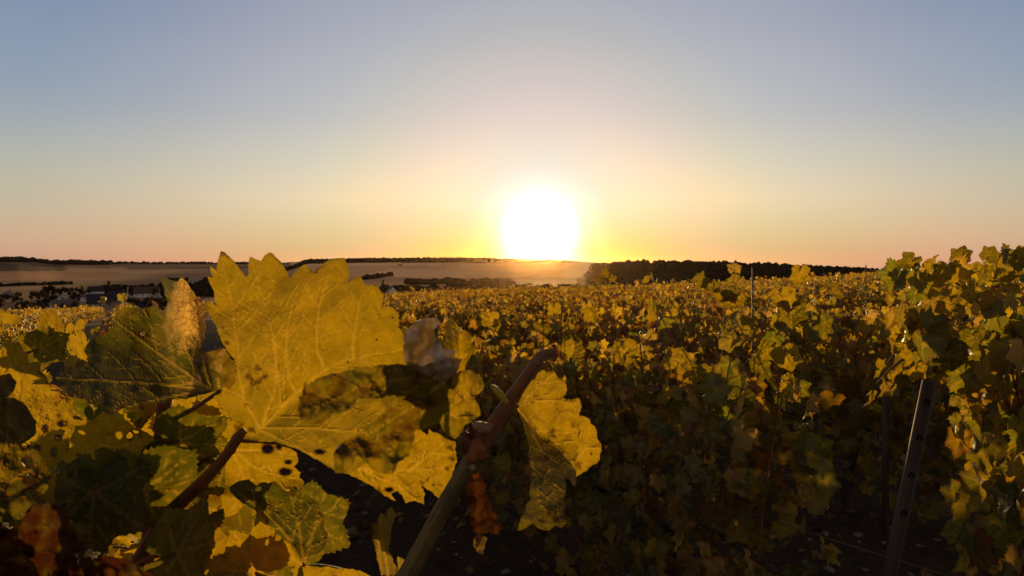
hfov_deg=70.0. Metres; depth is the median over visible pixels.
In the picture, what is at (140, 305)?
house
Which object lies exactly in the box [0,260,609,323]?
hills
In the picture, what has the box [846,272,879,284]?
grapevine
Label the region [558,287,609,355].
grapevine
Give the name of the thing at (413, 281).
hedge
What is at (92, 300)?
house
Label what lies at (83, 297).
house
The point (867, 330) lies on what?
grapevine
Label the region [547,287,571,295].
grapevine
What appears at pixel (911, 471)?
vineyard stake
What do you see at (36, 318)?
grapevine
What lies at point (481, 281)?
hedge
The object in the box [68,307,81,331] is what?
grapevine
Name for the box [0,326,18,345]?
grapevine
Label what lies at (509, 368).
grapevine
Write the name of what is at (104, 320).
grapevine
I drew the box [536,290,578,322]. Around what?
grapevine
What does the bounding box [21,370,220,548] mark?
grapevine
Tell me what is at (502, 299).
grapevine
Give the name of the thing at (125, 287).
hedge
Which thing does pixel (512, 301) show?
grapevine
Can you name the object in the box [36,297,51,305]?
tree
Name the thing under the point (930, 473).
grapevine
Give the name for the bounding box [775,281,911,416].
grapevine
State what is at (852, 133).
sky
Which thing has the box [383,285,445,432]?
grapevine
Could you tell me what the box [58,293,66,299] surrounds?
house
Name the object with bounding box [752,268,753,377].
vineyard stake
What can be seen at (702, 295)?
grapevine
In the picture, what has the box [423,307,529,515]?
grapevine
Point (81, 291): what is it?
tree
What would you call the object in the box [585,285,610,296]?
grapevine
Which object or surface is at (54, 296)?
tree
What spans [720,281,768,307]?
grapevine
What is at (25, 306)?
tree
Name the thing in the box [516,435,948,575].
trellis wire
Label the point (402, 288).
tree
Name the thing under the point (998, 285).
grapevine
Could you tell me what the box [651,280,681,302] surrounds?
grapevine
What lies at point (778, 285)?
grapevine
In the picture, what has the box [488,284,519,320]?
grapevine
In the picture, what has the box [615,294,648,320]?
grapevine
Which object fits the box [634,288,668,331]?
grapevine
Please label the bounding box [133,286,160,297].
house
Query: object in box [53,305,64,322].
grapevine
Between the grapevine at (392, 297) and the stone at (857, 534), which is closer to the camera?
the stone at (857, 534)
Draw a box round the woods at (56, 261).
[0,256,112,264]
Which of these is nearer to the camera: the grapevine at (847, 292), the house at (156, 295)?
the grapevine at (847, 292)
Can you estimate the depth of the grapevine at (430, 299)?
19.58 m
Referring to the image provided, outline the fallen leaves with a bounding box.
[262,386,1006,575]
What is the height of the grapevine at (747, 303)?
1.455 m
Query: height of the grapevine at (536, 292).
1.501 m
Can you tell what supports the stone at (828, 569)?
on the ground
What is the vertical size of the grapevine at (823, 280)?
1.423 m
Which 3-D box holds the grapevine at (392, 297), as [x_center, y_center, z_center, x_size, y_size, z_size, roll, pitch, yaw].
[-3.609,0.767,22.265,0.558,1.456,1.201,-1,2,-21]
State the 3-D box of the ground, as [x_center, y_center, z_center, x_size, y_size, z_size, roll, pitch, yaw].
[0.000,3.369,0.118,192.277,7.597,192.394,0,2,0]
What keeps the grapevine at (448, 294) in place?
on the ground
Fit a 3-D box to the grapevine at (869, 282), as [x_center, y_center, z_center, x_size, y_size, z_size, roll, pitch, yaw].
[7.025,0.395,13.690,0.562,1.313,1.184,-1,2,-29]
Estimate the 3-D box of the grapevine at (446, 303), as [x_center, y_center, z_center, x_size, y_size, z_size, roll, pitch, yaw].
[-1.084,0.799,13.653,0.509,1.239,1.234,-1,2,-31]
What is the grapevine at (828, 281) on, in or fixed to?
on the ground
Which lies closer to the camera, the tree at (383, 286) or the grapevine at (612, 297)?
the grapevine at (612, 297)
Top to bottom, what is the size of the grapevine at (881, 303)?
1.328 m
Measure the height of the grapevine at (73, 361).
1.528 m
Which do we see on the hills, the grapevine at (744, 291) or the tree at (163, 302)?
the tree at (163, 302)
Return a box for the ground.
[21,316,1023,575]
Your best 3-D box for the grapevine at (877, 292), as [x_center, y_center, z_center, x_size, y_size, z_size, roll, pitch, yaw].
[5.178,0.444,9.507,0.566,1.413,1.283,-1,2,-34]
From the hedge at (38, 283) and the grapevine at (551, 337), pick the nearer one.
the grapevine at (551, 337)
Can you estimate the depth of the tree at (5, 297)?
566.96 m
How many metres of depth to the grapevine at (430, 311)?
9.63 m
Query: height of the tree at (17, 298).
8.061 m
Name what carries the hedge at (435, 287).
on the hills
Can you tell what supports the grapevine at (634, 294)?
on the ground
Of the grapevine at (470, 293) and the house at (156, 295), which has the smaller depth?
the grapevine at (470, 293)
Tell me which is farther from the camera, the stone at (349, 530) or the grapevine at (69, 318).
the grapevine at (69, 318)
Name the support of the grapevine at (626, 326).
on the ground
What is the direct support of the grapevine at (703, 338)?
on the ground
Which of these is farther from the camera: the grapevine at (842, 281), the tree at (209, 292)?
the tree at (209, 292)
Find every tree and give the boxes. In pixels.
[1,293,12,302]
[10,301,33,309]
[11,296,23,302]
[19,300,34,308]
[21,303,46,309]
[30,290,47,300]
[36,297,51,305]
[41,284,56,294]
[44,294,58,299]
[58,286,77,298]
[59,302,79,307]
[70,292,80,300]
[75,287,91,293]
[106,281,110,293]
[107,287,119,290]
[124,297,139,306]
[143,296,164,304]
[151,287,164,295]
[158,299,166,308]
[198,288,206,299]
[207,288,213,297]
[380,280,386,292]
[397,285,407,290]
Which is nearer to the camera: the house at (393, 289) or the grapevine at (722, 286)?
the grapevine at (722, 286)
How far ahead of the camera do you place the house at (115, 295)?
560.97 m
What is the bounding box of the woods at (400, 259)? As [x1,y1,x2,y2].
[284,256,567,270]
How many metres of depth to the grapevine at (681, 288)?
21.50 m
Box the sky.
[0,0,1023,270]
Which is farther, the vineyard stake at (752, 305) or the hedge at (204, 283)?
the hedge at (204, 283)
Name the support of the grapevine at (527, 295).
on the ground
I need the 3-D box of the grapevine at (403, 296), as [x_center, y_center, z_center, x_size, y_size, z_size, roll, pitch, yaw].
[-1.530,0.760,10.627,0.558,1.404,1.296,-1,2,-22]
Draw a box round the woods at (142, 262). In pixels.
[111,261,248,263]
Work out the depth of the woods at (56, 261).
2548.37 m
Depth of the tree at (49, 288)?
605.03 m
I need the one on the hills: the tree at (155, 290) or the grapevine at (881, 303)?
the tree at (155, 290)
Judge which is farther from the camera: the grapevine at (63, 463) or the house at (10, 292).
the house at (10, 292)
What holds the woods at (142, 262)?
on the hills
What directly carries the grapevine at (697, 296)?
on the ground
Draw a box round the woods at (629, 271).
[576,259,880,286]
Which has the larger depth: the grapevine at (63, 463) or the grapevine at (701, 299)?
the grapevine at (701, 299)
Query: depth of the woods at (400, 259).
1866.61 m
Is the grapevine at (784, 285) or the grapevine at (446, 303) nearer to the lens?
the grapevine at (446, 303)
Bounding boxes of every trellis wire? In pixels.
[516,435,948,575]
[733,385,950,409]
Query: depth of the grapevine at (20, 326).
12.82 m
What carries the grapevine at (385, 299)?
on the ground
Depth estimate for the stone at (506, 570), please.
3.51 m
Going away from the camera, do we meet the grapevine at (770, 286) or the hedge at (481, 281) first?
the grapevine at (770, 286)
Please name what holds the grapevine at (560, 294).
on the ground
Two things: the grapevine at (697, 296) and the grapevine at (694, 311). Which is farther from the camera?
the grapevine at (697, 296)
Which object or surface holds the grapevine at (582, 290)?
on the ground
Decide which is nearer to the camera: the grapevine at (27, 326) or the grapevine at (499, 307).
the grapevine at (499, 307)
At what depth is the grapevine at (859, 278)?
18.11 m
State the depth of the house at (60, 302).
516.10 m
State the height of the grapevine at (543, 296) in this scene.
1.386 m
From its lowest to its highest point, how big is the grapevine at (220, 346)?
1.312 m
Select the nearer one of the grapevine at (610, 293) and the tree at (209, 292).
the grapevine at (610, 293)
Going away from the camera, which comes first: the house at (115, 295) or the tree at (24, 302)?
the tree at (24, 302)
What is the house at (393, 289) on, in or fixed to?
on the hills
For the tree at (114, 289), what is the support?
on the hills
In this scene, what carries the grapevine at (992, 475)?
on the ground
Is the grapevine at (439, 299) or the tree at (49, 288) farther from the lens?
the tree at (49, 288)
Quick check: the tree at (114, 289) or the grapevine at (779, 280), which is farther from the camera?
the tree at (114, 289)
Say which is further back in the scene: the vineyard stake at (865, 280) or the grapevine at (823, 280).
the grapevine at (823, 280)
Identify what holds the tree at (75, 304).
on the hills
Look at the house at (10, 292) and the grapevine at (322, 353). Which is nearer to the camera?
the grapevine at (322, 353)
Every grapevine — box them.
[0,251,601,575]
[0,309,15,347]
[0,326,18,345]
[8,311,35,356]
[9,304,31,355]
[13,312,36,331]
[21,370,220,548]
[22,306,39,329]
[22,309,45,328]
[43,333,140,467]
[52,288,158,452]
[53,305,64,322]
[57,305,71,331]
[60,307,74,330]
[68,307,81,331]
[101,307,144,334]
[104,303,139,330]
[213,329,230,356]
[382,291,395,306]
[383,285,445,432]
[384,290,400,303]
[384,292,405,309]
[384,292,427,328]
[398,298,425,310]
[408,286,460,334]
[413,293,449,336]
[418,288,444,305]
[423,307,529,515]
[433,290,494,378]
[435,290,453,317]
[440,298,467,319]
[445,289,476,320]
[450,290,501,336]
[455,284,479,303]
[455,299,651,575]
[464,283,503,312]
[469,287,549,396]
[483,291,520,311]
[486,292,519,337]
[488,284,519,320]
[507,282,538,312]
[508,292,541,313]
[509,287,567,339]
[514,291,599,385]
[523,281,548,309]
[528,290,558,303]
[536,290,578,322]
[544,291,609,359]
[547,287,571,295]
[550,284,580,308]
[553,262,845,575]
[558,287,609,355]
[559,288,586,302]
[562,272,700,447]
[567,281,590,299]
[573,291,599,302]
[582,280,664,360]
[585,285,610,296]
[597,290,639,300]
[606,286,632,299]
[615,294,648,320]
[624,280,667,306]
[632,281,725,394]
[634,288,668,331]
[636,280,693,332]
[644,284,810,472]
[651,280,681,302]
[668,281,695,297]
[673,283,710,303]
[673,290,711,306]
[677,289,744,358]
[684,287,723,302]
[696,285,799,400]
[702,281,728,295]
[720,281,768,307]
[729,277,819,330]
[729,290,982,523]
[738,276,774,302]
[743,278,821,309]
[756,276,819,297]
[759,279,786,293]
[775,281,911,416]
[784,275,816,289]
[785,269,892,372]
[804,276,887,309]
[815,273,872,306]
[819,276,855,284]
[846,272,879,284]
[852,270,880,295]
[854,273,878,285]
[861,243,1023,575]
[861,274,881,307]
[863,278,957,343]
[877,280,985,389]
[882,278,1023,421]
[900,312,1020,521]
[943,277,1023,302]
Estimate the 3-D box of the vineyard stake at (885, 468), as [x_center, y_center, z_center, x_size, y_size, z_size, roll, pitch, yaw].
[1.899,0.986,3.716,0.050,0.904,0.030,0,2,0]
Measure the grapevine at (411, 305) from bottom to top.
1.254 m
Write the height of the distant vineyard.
5.005 m
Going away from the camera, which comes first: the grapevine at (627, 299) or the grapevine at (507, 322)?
the grapevine at (507, 322)
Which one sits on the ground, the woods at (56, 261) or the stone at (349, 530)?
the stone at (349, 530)
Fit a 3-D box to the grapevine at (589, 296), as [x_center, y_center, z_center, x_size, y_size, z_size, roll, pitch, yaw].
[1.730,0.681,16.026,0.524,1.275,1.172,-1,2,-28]
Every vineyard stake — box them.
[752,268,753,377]
[865,265,865,305]
[882,379,936,575]
[882,395,888,542]
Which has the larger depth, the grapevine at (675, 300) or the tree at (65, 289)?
the tree at (65, 289)
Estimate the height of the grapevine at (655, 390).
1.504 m
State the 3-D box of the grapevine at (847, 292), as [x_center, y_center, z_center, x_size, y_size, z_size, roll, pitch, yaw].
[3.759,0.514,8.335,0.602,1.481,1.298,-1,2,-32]
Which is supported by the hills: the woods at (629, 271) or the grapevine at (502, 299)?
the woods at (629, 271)
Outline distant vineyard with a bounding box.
[4,263,982,323]
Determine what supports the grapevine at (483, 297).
on the ground
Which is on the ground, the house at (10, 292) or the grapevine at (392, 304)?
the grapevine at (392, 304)
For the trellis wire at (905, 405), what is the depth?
3.83 m
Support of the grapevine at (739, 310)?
on the ground
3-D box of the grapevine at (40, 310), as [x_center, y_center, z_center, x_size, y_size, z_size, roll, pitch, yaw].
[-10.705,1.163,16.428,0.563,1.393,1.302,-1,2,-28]
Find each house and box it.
[0,289,14,297]
[46,299,77,306]
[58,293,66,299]
[76,293,85,300]
[86,293,113,306]
[87,285,104,293]
[108,289,128,303]
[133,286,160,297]
[137,301,151,308]
[152,292,161,299]
[386,286,396,294]
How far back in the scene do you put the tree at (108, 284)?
682.19 m
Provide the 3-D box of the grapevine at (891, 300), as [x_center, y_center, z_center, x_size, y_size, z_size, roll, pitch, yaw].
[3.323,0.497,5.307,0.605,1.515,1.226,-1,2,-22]
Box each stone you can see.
[346,528,359,534]
[500,568,510,573]
[823,566,834,572]
[853,532,862,536]
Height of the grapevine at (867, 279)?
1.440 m
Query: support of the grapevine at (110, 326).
on the ground
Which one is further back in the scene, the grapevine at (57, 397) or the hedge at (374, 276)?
the hedge at (374, 276)
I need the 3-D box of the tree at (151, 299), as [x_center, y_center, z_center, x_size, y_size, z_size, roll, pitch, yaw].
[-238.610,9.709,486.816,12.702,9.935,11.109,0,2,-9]
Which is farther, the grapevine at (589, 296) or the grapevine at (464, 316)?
the grapevine at (589, 296)
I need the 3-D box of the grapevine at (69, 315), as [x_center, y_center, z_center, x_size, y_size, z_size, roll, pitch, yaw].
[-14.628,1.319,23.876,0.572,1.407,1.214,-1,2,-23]
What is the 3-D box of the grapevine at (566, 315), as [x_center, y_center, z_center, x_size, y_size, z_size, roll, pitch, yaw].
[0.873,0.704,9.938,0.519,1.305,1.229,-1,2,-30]
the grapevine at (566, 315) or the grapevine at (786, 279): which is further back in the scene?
the grapevine at (786, 279)
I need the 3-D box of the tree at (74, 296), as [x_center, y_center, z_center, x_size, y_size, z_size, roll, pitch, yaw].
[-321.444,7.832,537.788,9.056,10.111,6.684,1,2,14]
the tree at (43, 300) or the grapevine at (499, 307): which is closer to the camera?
the grapevine at (499, 307)
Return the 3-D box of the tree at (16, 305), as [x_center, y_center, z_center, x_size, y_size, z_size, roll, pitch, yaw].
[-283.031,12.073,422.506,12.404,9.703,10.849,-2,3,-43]
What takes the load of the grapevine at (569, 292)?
on the ground
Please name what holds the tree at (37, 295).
on the hills
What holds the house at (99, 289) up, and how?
on the hills
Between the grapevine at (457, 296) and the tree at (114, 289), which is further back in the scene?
the tree at (114, 289)
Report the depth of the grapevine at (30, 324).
14.70 m
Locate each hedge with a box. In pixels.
[0,281,73,285]
[101,283,156,295]
[157,276,213,296]
[361,272,393,279]
[379,283,580,290]
[404,277,450,284]
[445,277,515,286]
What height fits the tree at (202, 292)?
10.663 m
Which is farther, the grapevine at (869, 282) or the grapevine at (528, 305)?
the grapevine at (869, 282)
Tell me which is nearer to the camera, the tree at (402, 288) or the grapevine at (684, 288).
the grapevine at (684, 288)
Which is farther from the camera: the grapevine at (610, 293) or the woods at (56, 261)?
the woods at (56, 261)
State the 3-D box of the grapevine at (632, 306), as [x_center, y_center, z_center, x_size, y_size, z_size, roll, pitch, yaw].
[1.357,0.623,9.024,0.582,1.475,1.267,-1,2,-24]
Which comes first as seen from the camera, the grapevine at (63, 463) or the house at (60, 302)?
the grapevine at (63, 463)
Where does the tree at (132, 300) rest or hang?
on the hills
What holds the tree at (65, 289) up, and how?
on the hills
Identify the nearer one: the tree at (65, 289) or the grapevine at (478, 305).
the grapevine at (478, 305)
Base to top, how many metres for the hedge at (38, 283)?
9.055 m
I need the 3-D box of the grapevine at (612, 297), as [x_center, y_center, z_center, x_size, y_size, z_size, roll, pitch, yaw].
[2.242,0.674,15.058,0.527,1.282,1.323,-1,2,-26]
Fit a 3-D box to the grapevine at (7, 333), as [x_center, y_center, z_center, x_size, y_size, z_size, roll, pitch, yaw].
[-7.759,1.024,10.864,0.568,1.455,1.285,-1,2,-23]

